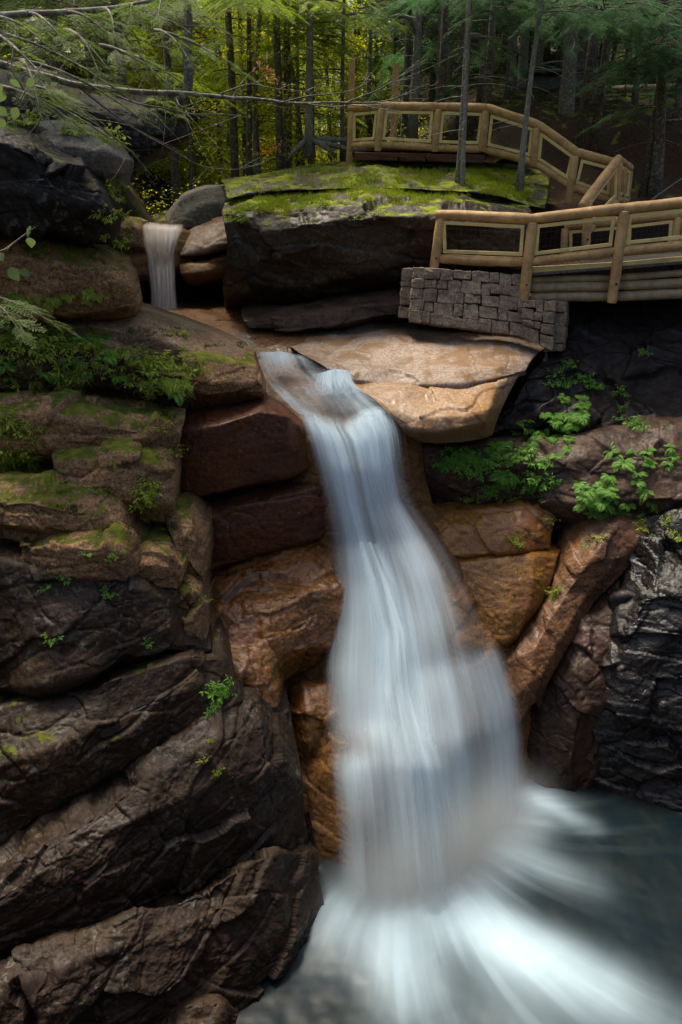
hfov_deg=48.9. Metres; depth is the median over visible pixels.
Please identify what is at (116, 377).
fern
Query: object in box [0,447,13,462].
grass
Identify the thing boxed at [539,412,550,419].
fern
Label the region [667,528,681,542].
weed
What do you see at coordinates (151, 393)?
grass
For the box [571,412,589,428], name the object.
fern
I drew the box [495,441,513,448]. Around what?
fern
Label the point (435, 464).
weed
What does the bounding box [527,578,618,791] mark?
cliff
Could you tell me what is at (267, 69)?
twig
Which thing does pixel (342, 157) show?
conifer
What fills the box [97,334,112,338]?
fern
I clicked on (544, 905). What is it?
water
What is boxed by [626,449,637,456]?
fern
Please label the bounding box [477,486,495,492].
weed
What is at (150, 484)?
weed
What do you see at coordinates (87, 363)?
weed
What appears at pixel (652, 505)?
fern
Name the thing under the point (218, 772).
weed
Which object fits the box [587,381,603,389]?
weed
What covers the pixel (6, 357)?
weed
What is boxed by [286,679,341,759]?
boulder
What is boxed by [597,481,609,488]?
fern
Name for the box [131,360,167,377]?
weed
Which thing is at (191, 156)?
conifer
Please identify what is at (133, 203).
gorge wall
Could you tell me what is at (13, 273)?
leafy twigs
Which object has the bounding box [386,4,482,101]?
conifer
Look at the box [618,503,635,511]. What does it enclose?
fern
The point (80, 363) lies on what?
fern
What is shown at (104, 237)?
weed
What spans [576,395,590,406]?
fern
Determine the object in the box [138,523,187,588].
mossy ledge
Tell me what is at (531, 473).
weed
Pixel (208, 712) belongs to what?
weed
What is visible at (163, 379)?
grass
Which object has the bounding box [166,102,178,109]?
fern
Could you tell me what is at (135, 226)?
rock block
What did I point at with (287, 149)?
conifer
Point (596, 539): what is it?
weed
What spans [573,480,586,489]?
fern
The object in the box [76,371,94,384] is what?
fern
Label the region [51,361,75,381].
weed
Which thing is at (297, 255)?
moss rock
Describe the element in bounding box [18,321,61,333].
weed
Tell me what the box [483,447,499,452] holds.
fern
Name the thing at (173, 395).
fern
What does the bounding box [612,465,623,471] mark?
fern
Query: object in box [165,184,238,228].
boulder
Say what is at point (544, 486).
weed
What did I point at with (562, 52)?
conifer
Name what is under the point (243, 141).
conifer
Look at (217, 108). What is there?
conifer
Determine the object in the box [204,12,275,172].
conifer
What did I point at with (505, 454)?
fern
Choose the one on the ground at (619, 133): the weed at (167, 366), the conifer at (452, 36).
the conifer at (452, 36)
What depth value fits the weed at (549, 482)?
13.12 m
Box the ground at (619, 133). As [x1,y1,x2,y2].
[0,0,681,320]
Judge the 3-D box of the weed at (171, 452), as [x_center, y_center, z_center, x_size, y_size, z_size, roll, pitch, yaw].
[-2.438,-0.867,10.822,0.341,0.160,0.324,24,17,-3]
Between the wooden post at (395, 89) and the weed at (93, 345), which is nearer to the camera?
the weed at (93, 345)
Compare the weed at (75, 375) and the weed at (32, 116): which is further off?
the weed at (75, 375)
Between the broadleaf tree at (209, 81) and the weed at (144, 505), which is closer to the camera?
the weed at (144, 505)
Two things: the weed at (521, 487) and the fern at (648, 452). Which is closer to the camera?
the fern at (648, 452)
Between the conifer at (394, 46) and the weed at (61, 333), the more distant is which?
the conifer at (394, 46)
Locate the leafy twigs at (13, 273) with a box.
[0,226,35,280]
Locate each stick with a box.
[60,477,116,499]
[650,178,681,200]
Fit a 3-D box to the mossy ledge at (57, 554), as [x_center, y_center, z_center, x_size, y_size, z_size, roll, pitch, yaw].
[-3.558,0.560,10.586,1.780,1.309,1.990,0,22,0]
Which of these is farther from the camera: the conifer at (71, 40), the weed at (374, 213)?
the conifer at (71, 40)
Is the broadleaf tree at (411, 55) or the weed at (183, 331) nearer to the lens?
the weed at (183, 331)
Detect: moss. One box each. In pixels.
[2,98,250,599]
[224,165,533,216]
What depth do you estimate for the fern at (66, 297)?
10.41 m
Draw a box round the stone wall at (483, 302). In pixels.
[398,267,568,351]
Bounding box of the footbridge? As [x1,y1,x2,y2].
[529,251,681,301]
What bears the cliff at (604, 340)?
on the ground at (619, 133)
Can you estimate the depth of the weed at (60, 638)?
9.53 m
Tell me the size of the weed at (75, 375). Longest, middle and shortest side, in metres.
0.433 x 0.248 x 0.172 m
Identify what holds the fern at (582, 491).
attached to the cliff at (588, 462)
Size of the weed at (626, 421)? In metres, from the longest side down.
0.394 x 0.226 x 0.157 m
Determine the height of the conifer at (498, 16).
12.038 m
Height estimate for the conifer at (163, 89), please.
12.046 m
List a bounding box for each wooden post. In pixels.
[346,58,354,162]
[390,63,399,141]
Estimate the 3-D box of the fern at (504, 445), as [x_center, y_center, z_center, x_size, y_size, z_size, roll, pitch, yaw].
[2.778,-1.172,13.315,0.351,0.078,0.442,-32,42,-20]
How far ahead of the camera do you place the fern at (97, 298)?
10.70 m
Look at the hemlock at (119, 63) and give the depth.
15.16 m
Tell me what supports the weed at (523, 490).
attached to the cliff at (588, 462)
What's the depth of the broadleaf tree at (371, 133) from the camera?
30.53 m
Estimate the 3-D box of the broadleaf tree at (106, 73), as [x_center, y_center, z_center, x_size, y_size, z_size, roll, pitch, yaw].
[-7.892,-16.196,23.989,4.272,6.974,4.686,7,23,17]
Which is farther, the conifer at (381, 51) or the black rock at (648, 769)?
the conifer at (381, 51)
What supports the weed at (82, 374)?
on the bank
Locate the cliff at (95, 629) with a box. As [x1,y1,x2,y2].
[0,539,211,697]
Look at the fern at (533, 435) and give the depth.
13.58 m
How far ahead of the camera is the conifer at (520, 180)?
15.47 m
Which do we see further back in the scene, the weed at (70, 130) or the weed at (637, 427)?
the weed at (637, 427)
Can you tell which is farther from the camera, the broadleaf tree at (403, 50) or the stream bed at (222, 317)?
the broadleaf tree at (403, 50)
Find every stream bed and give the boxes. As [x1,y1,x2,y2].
[143,301,309,356]
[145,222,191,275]
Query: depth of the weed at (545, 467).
13.06 m
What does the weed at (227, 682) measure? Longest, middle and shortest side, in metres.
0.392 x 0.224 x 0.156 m
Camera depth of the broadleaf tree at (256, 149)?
21.37 m
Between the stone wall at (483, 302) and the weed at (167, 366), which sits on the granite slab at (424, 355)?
the stone wall at (483, 302)
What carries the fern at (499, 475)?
attached to the cliff at (588, 462)
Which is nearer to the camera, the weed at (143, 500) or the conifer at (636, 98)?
the weed at (143, 500)
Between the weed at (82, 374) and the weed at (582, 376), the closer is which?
the weed at (82, 374)
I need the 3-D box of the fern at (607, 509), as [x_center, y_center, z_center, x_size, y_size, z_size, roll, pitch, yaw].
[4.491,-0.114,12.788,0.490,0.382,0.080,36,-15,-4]
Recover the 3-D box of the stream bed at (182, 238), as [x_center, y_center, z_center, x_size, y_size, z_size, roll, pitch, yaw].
[-4.287,-6.425,18.233,1.800,1.247,2.976,0,22,0]
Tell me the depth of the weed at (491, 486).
13.52 m
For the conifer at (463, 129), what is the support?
on the moss rock at (538, 185)
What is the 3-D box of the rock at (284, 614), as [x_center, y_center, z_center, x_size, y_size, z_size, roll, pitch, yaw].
[-1.032,1.718,12.610,2.894,1.995,4.098,0,22,0]
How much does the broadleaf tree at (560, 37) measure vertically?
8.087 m
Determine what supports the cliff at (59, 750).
on the rock slab at (167, 816)
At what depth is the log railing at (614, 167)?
15.49 m
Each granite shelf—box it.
[0,303,248,363]
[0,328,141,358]
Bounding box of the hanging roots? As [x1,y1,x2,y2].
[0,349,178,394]
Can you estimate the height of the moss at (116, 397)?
10.666 m
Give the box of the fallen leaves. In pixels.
[21,115,654,696]
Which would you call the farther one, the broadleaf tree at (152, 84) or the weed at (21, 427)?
the broadleaf tree at (152, 84)
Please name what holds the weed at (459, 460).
attached to the cliff at (588, 462)
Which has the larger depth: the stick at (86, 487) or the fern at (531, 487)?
the fern at (531, 487)
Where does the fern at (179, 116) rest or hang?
on the rock overhang
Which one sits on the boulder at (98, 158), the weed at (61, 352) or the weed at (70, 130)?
the weed at (70, 130)
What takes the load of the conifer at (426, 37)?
on the ground at (619, 133)
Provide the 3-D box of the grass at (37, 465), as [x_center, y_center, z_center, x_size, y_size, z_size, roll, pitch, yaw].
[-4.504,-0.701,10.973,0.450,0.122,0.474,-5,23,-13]
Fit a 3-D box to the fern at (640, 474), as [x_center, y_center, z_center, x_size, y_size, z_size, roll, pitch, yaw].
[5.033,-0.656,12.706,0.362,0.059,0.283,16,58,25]
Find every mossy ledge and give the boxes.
[0,386,185,464]
[0,464,136,542]
[20,515,149,581]
[51,437,181,523]
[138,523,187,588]
[165,491,213,581]
[180,568,215,641]
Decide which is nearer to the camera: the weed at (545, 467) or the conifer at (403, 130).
the weed at (545, 467)
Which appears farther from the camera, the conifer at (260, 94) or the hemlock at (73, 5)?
the conifer at (260, 94)
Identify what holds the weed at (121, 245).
on the boulder at (49, 188)
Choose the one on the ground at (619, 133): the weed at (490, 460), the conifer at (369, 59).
the conifer at (369, 59)
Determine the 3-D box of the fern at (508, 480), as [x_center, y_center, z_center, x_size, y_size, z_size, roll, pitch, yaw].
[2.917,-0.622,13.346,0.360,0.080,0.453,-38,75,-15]
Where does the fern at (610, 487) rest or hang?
attached to the cliff at (588, 462)
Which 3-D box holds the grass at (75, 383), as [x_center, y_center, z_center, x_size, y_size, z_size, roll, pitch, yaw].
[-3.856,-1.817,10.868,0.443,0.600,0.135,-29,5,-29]
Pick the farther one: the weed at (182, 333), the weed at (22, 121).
the weed at (182, 333)
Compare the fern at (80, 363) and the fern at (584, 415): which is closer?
the fern at (80, 363)
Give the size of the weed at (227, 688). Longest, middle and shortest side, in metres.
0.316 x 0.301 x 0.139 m
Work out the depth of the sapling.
18.31 m
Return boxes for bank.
[0,331,192,410]
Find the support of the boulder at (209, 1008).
in the water
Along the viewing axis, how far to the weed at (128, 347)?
11.42 m
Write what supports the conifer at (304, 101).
on the ground at (619, 133)
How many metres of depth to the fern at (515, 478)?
13.25 m
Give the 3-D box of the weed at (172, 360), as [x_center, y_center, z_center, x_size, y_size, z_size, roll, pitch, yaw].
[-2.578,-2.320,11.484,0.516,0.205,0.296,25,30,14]
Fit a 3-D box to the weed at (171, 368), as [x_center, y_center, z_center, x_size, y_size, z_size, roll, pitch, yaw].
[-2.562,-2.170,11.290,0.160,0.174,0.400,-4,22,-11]
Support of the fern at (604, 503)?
attached to the cliff at (588, 462)
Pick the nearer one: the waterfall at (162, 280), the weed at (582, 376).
the weed at (582, 376)
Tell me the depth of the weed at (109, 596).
9.73 m
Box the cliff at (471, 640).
[292,429,530,873]
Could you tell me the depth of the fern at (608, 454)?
12.92 m
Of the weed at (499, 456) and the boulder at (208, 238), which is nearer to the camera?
the weed at (499, 456)
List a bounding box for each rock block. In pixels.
[119,216,148,251]
[124,250,150,280]
[178,348,265,408]
[179,395,309,497]
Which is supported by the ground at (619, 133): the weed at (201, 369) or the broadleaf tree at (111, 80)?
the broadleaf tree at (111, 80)
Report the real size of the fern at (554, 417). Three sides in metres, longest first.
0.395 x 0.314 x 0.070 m
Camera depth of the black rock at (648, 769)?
12.15 m
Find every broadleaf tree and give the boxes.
[22,0,176,89]
[28,0,143,59]
[33,0,159,87]
[69,3,132,78]
[101,10,227,169]
[107,2,163,87]
[109,34,229,201]
[111,0,268,193]
[111,25,184,115]
[111,29,236,167]
[112,0,253,190]
[113,0,262,185]
[140,7,264,178]
[156,30,228,158]
[159,11,274,184]
[174,0,341,186]
[209,1,357,171]
[215,0,366,172]
[222,8,321,167]
[227,30,338,167]
[265,0,393,162]
[271,9,348,154]
[291,56,348,162]
[324,26,402,140]
[329,20,402,130]
[349,0,458,101]
[367,1,428,86]
[379,1,455,97]
[398,1,501,82]
[428,4,503,47]
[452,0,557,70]
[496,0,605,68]
[521,0,673,65]
[555,1,658,48]
[581,4,638,60]
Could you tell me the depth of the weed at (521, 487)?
13.47 m
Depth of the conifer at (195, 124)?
25.37 m
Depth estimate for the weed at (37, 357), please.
10.50 m
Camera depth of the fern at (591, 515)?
12.94 m
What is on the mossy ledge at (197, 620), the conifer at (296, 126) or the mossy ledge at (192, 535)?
the mossy ledge at (192, 535)
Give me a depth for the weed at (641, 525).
12.69 m
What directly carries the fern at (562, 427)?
attached to the cliff at (604, 340)
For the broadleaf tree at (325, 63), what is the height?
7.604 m
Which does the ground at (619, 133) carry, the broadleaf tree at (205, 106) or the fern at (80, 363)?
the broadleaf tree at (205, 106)
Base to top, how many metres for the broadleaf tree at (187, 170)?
5.478 m
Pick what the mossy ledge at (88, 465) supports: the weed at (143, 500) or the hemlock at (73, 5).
the weed at (143, 500)
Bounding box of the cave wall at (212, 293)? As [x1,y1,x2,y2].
[178,284,223,302]
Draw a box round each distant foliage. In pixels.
[19,2,373,155]
[337,0,564,128]
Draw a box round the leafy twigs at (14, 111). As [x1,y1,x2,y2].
[0,32,55,126]
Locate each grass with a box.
[0,446,19,469]
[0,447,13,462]
[1,454,24,467]
[10,449,28,467]
[19,453,42,472]
[23,379,38,393]
[27,461,43,469]
[30,379,46,390]
[54,380,72,389]
[64,376,85,395]
[110,371,132,382]
[133,380,153,394]
[138,375,174,391]
[144,376,162,398]
[153,379,186,398]
[174,377,204,393]
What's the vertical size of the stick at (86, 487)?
0.297 m
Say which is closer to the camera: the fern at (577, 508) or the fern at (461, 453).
the fern at (577, 508)
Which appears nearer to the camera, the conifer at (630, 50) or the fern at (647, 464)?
the fern at (647, 464)
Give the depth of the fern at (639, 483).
12.66 m
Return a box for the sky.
[24,1,388,151]
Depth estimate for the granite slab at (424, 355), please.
13.88 m
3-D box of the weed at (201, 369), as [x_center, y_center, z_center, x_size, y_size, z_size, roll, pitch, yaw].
[-2.241,-2.254,11.565,0.576,0.254,0.548,20,52,7]
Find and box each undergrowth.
[5,23,447,216]
[409,30,676,144]
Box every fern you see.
[0,359,12,367]
[0,364,17,374]
[2,294,17,304]
[3,375,16,382]
[4,322,16,331]
[6,292,24,301]
[7,303,26,315]
[18,294,33,309]
[27,88,54,99]
[30,295,43,304]
[34,365,51,382]
[37,89,52,96]
[43,298,55,309]
[44,296,59,309]
[46,294,61,314]
[51,372,70,383]
[55,354,66,365]
[60,295,74,302]
[60,356,81,368]
[69,335,111,348]
[70,355,85,369]
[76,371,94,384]
[79,297,95,307]
[81,289,95,302]
[86,334,102,340]
[90,294,102,302]
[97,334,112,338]
[100,348,119,365]
[106,374,127,384]
[110,83,131,88]
[143,97,178,106]
[162,381,185,405]
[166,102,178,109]
[172,112,190,123]
[178,384,193,391]
[451,450,465,457]
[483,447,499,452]
[486,451,502,460]
[487,441,509,452]
[487,472,514,483]
[492,471,514,484]
[492,480,509,493]
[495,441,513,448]
[502,448,512,459]
[506,473,521,489]
[516,420,534,434]
[527,431,544,444]
[528,485,540,493]
[530,436,542,448]
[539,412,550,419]
[540,431,557,442]
[545,413,562,420]
[546,419,562,427]
[547,453,566,459]
[555,425,566,431]
[557,397,568,404]
[557,429,570,434]
[558,393,570,400]
[561,443,572,453]
[562,435,575,444]
[563,413,578,423]
[563,418,579,430]
[571,410,587,425]
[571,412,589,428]
[572,482,589,494]
[573,402,588,409]
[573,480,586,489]
[573,502,585,511]
[574,486,595,500]
[575,492,590,505]
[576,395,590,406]
[577,412,589,418]
[578,491,596,512]
[582,511,598,518]
[583,502,593,512]
[592,482,617,496]
[592,498,608,511]
[592,500,609,511]
[595,495,614,514]
[596,487,612,498]
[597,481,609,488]
[598,494,619,501]
[600,473,615,483]
[602,490,616,498]
[603,441,620,459]
[612,455,634,472]
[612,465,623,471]
[614,511,631,515]
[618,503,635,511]
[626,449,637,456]
[630,479,645,488]
[631,471,647,478]
[635,487,647,494]
[636,511,647,517]
[639,448,655,454]
[639,490,653,504]
[642,459,657,467]
[646,502,657,511]
[661,458,673,466]
[663,443,675,457]
[668,453,679,461]
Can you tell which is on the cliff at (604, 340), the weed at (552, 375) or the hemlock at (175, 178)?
the weed at (552, 375)
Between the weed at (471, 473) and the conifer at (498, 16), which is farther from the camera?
the conifer at (498, 16)
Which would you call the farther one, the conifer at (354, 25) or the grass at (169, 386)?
the conifer at (354, 25)
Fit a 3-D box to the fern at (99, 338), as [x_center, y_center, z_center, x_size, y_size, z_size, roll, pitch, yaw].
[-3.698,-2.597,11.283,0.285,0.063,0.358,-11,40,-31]
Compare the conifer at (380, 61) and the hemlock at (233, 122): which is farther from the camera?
the conifer at (380, 61)
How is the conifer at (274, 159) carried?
on the ground at (619, 133)
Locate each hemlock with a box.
[0,0,69,78]
[0,0,78,53]
[0,0,167,89]
[0,0,194,81]
[0,0,278,28]
[0,0,456,348]
[44,0,240,111]
[64,0,231,203]
[123,0,312,177]
[163,0,378,170]
[256,0,407,164]
[358,0,489,144]
[417,0,616,158]
[508,0,677,159]
[544,0,681,152]
[565,0,681,197]
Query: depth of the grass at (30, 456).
10.55 m
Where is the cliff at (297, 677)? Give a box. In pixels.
[285,672,307,700]
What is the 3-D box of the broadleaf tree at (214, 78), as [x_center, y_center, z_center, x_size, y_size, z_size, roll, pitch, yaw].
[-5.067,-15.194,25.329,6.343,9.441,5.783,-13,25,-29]
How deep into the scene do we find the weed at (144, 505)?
10.35 m
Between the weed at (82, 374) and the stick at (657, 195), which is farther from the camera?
the stick at (657, 195)
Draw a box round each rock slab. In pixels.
[0,680,308,958]
[0,808,323,1023]
[432,499,555,558]
[460,541,560,647]
[502,513,648,724]
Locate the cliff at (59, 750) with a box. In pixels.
[0,617,244,845]
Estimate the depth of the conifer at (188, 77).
13.25 m
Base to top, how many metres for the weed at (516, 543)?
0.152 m
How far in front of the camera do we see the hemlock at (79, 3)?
15.24 m
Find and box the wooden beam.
[354,152,484,163]
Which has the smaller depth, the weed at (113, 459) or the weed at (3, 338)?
the weed at (113, 459)
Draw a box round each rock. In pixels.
[214,542,351,707]
[221,160,549,208]
[222,185,539,306]
[591,505,681,812]
[604,588,631,609]
[651,700,681,735]
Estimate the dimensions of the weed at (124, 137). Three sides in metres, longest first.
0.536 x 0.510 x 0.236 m
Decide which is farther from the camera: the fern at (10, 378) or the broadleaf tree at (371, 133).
the broadleaf tree at (371, 133)
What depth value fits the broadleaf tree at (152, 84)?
25.16 m
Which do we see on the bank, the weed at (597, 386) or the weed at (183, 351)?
the weed at (183, 351)
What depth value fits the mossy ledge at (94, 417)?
10.51 m
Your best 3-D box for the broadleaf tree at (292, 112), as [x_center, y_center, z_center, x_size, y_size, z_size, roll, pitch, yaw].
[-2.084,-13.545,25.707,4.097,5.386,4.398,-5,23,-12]
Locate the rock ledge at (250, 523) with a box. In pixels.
[209,481,329,571]
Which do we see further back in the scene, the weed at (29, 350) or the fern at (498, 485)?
the fern at (498, 485)
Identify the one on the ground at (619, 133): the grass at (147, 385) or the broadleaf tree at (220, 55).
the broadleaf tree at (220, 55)
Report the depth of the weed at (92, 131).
10.51 m
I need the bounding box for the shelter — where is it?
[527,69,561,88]
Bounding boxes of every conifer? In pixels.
[1,0,63,47]
[9,4,113,54]
[28,1,178,79]
[111,18,225,177]
[124,15,222,190]
[128,0,244,189]
[141,0,306,108]
[144,14,227,179]
[170,2,326,175]
[171,19,227,184]
[184,5,246,184]
[190,8,323,181]
[196,3,306,175]
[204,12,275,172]
[221,0,352,174]
[224,0,369,168]
[235,0,365,166]
[237,0,337,166]
[245,0,393,159]
[252,0,365,164]
[262,2,346,165]
[272,0,405,161]
[299,1,365,161]
[315,0,401,159]
[316,0,385,136]
[316,4,379,153]
[317,0,392,141]
[327,0,392,117]
[333,6,398,140]
[338,1,478,141]
[339,1,412,140]
[346,0,432,118]
[351,3,397,97]
[353,0,563,182]
[367,1,506,102]
[372,0,488,138]
[382,7,458,70]
[384,0,547,129]
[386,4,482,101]
[387,12,428,99]
[394,0,519,192]
[400,0,457,117]
[403,1,499,95]
[409,0,561,98]
[422,0,502,67]
[450,0,632,190]
[454,0,506,102]
[458,9,478,54]
[470,0,583,87]
[479,0,506,49]
[493,0,654,114]
[501,2,506,55]
[525,0,657,102]
[527,0,618,101]
[535,2,555,68]
[543,0,552,64]
[550,2,652,47]
[559,20,565,68]
[569,0,681,198]
[595,0,681,118]
[597,0,679,104]
[624,30,633,67]
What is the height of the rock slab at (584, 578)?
3.146 m
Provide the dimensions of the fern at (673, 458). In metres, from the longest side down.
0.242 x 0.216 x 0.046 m
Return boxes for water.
[236,777,681,1023]
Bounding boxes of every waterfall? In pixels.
[144,225,179,309]
[257,352,411,479]
[265,351,364,403]
[306,408,513,885]
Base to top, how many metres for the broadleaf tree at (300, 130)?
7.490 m
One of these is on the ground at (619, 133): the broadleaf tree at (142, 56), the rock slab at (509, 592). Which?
the broadleaf tree at (142, 56)
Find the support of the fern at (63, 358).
on the bank
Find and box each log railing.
[347,101,613,204]
[430,197,681,303]
[559,212,681,274]
[578,154,622,249]
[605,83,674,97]
[620,157,633,202]
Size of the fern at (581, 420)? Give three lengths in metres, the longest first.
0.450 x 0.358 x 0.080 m
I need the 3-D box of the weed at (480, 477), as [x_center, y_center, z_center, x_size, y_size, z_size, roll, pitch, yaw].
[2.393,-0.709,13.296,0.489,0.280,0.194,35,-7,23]
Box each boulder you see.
[0,108,121,244]
[34,120,133,191]
[161,993,237,1023]
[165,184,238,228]
[179,251,226,285]
[180,216,226,257]
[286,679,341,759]
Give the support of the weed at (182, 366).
on the bank
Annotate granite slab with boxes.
[290,321,543,388]
[354,374,519,443]
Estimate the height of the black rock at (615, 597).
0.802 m
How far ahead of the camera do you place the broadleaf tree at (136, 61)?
27.17 m
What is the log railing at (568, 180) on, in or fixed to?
on the wooden beam
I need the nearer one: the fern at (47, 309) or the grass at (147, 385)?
the fern at (47, 309)
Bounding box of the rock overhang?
[0,61,189,170]
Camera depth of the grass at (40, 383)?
10.70 m
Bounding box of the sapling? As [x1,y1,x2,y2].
[251,136,284,172]
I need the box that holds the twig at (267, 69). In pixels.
[247,52,284,88]
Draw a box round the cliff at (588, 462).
[422,413,681,528]
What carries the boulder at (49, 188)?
on the rock ledge at (53, 267)
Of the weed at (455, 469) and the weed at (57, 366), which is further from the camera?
the weed at (455, 469)
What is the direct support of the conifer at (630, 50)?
on the ground at (619, 133)
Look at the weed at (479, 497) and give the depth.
13.66 m
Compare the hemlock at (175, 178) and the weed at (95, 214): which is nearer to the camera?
the weed at (95, 214)
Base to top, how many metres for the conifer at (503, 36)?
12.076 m
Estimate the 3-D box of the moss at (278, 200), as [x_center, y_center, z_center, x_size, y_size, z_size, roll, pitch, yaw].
[0.881,-7.133,16.480,7.298,1.161,4.836,0,22,0]
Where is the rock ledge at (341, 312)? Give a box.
[241,287,408,333]
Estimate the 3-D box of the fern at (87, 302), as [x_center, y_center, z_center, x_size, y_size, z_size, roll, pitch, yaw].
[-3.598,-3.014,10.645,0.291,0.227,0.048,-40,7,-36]
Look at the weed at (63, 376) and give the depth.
10.73 m
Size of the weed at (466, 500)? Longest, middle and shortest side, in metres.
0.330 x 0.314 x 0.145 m
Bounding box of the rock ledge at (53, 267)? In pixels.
[0,233,142,326]
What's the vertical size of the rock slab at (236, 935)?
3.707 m
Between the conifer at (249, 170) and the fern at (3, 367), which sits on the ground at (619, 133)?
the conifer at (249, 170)
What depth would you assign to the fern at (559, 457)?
13.12 m
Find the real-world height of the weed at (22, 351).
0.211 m
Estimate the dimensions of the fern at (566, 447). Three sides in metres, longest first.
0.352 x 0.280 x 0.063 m
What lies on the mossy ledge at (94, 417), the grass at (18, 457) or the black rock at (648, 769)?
the grass at (18, 457)
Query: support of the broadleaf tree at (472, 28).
on the ground at (619, 133)
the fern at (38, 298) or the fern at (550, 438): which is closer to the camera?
the fern at (38, 298)
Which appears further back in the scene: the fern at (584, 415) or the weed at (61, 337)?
the fern at (584, 415)
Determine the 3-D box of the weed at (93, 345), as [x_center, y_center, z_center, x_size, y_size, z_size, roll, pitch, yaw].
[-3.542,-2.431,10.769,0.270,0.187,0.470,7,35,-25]
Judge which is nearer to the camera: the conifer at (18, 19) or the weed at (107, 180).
the weed at (107, 180)
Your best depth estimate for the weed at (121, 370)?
10.88 m
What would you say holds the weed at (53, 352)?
on the bank
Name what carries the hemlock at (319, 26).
on the ground at (619, 133)
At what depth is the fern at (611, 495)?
12.68 m
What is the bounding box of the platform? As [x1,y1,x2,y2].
[352,148,527,155]
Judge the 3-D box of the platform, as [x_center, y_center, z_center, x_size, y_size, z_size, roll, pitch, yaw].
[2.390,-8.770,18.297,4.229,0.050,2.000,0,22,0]
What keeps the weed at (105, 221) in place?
on the boulder at (49, 188)
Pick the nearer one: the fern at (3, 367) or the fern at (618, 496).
the fern at (3, 367)
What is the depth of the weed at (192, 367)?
11.61 m
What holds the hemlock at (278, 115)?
on the ground at (619, 133)
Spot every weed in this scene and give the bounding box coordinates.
[0,333,7,342]
[0,339,15,351]
[0,340,29,357]
[0,401,16,434]
[0,418,19,427]
[0,429,20,443]
[0,447,29,461]
[1,342,16,361]
[1,407,16,429]
[6,112,32,125]
[7,347,24,366]
[8,113,31,125]
[8,419,25,436]
[10,328,47,355]
[10,379,20,392]
[12,329,57,348]
[12,426,25,439]
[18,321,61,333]
[19,431,34,441]
[21,420,43,435]
[25,107,42,126]
[26,338,58,364]
[26,345,55,365]
[27,431,48,446]
[37,584,50,592]
[40,324,64,342]
[41,328,54,336]
[41,635,63,646]
[42,339,75,356]
[46,348,56,364]
[47,357,70,374]
[48,373,87,381]
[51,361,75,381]
[52,115,90,134]
[52,320,71,338]
[52,359,66,373]
[54,343,78,363]
[58,119,88,136]
[69,364,83,383]
[73,366,92,384]
[78,335,106,350]
[80,347,100,370]
[86,129,108,136]
[87,333,103,348]
[88,209,100,218]
[93,203,112,224]
[93,356,115,380]
[97,127,130,146]
[99,584,109,594]
[100,231,110,242]
[100,590,118,599]
[103,174,124,193]
[104,117,121,137]
[105,184,124,202]
[105,345,132,359]
[109,452,116,468]
[109,545,125,561]
[112,208,127,220]
[112,239,130,252]
[113,372,132,388]
[118,360,137,371]
[120,232,132,242]
[120,346,137,354]
[125,346,157,370]
[127,343,152,353]
[127,479,152,505]
[128,369,158,390]
[128,498,155,513]
[129,356,148,367]
[129,484,161,501]
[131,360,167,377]
[134,481,161,502]
[135,473,157,490]
[140,350,169,363]
[141,477,164,490]
[143,350,165,368]
[152,352,182,370]
[153,425,168,433]
[163,362,186,369]
[165,353,183,370]
[166,328,188,335]
[167,449,183,456]
[168,362,175,372]
[170,327,191,337]
[176,342,187,364]
[178,348,211,377]
[182,358,204,373]
[199,680,219,701]
[204,708,210,720]
[207,698,220,712]
[210,691,225,707]
[210,768,224,779]
[212,684,230,703]
[217,674,235,689]
[219,683,236,698]
[244,204,258,210]
[368,209,387,215]
[430,454,441,468]
[437,443,463,453]
[439,448,450,461]
[441,457,455,472]
[443,456,464,474]
[449,448,464,466]
[455,495,470,503]
[464,455,483,477]
[467,493,484,503]
[469,463,483,481]
[472,449,496,466]
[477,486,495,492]
[480,454,500,469]
[482,484,506,499]
[484,482,500,490]
[493,441,512,460]
[493,460,512,480]
[504,534,520,545]
[511,448,535,460]
[512,483,529,493]
[512,535,525,547]
[514,445,536,454]
[521,476,532,493]
[522,470,538,481]
[524,456,545,468]
[526,473,545,485]
[531,475,547,492]
[533,452,552,469]
[537,472,561,484]
[542,478,561,485]
[545,368,560,377]
[556,374,578,387]
[573,373,591,380]
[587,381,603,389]
[589,381,604,390]
[591,534,609,540]
[608,385,625,395]
[613,414,630,424]
[614,384,630,397]
[622,413,651,430]
[632,517,649,532]
[659,510,674,525]
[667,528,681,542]
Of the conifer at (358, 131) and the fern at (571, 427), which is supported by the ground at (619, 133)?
the conifer at (358, 131)
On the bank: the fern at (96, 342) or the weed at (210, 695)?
the fern at (96, 342)
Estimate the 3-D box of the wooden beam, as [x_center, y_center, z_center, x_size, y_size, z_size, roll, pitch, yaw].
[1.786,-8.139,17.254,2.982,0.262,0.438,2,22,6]
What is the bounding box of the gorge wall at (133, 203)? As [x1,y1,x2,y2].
[107,182,224,575]
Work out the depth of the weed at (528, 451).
13.25 m
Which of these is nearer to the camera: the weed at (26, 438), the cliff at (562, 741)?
the weed at (26, 438)
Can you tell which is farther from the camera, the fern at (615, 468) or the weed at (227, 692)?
the fern at (615, 468)
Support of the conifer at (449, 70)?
on the ground at (619, 133)
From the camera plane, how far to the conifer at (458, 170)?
15.32 m
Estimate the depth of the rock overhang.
11.90 m
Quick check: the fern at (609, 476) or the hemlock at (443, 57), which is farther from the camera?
the hemlock at (443, 57)
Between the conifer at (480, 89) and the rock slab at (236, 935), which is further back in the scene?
the conifer at (480, 89)
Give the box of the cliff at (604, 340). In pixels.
[478,277,681,439]

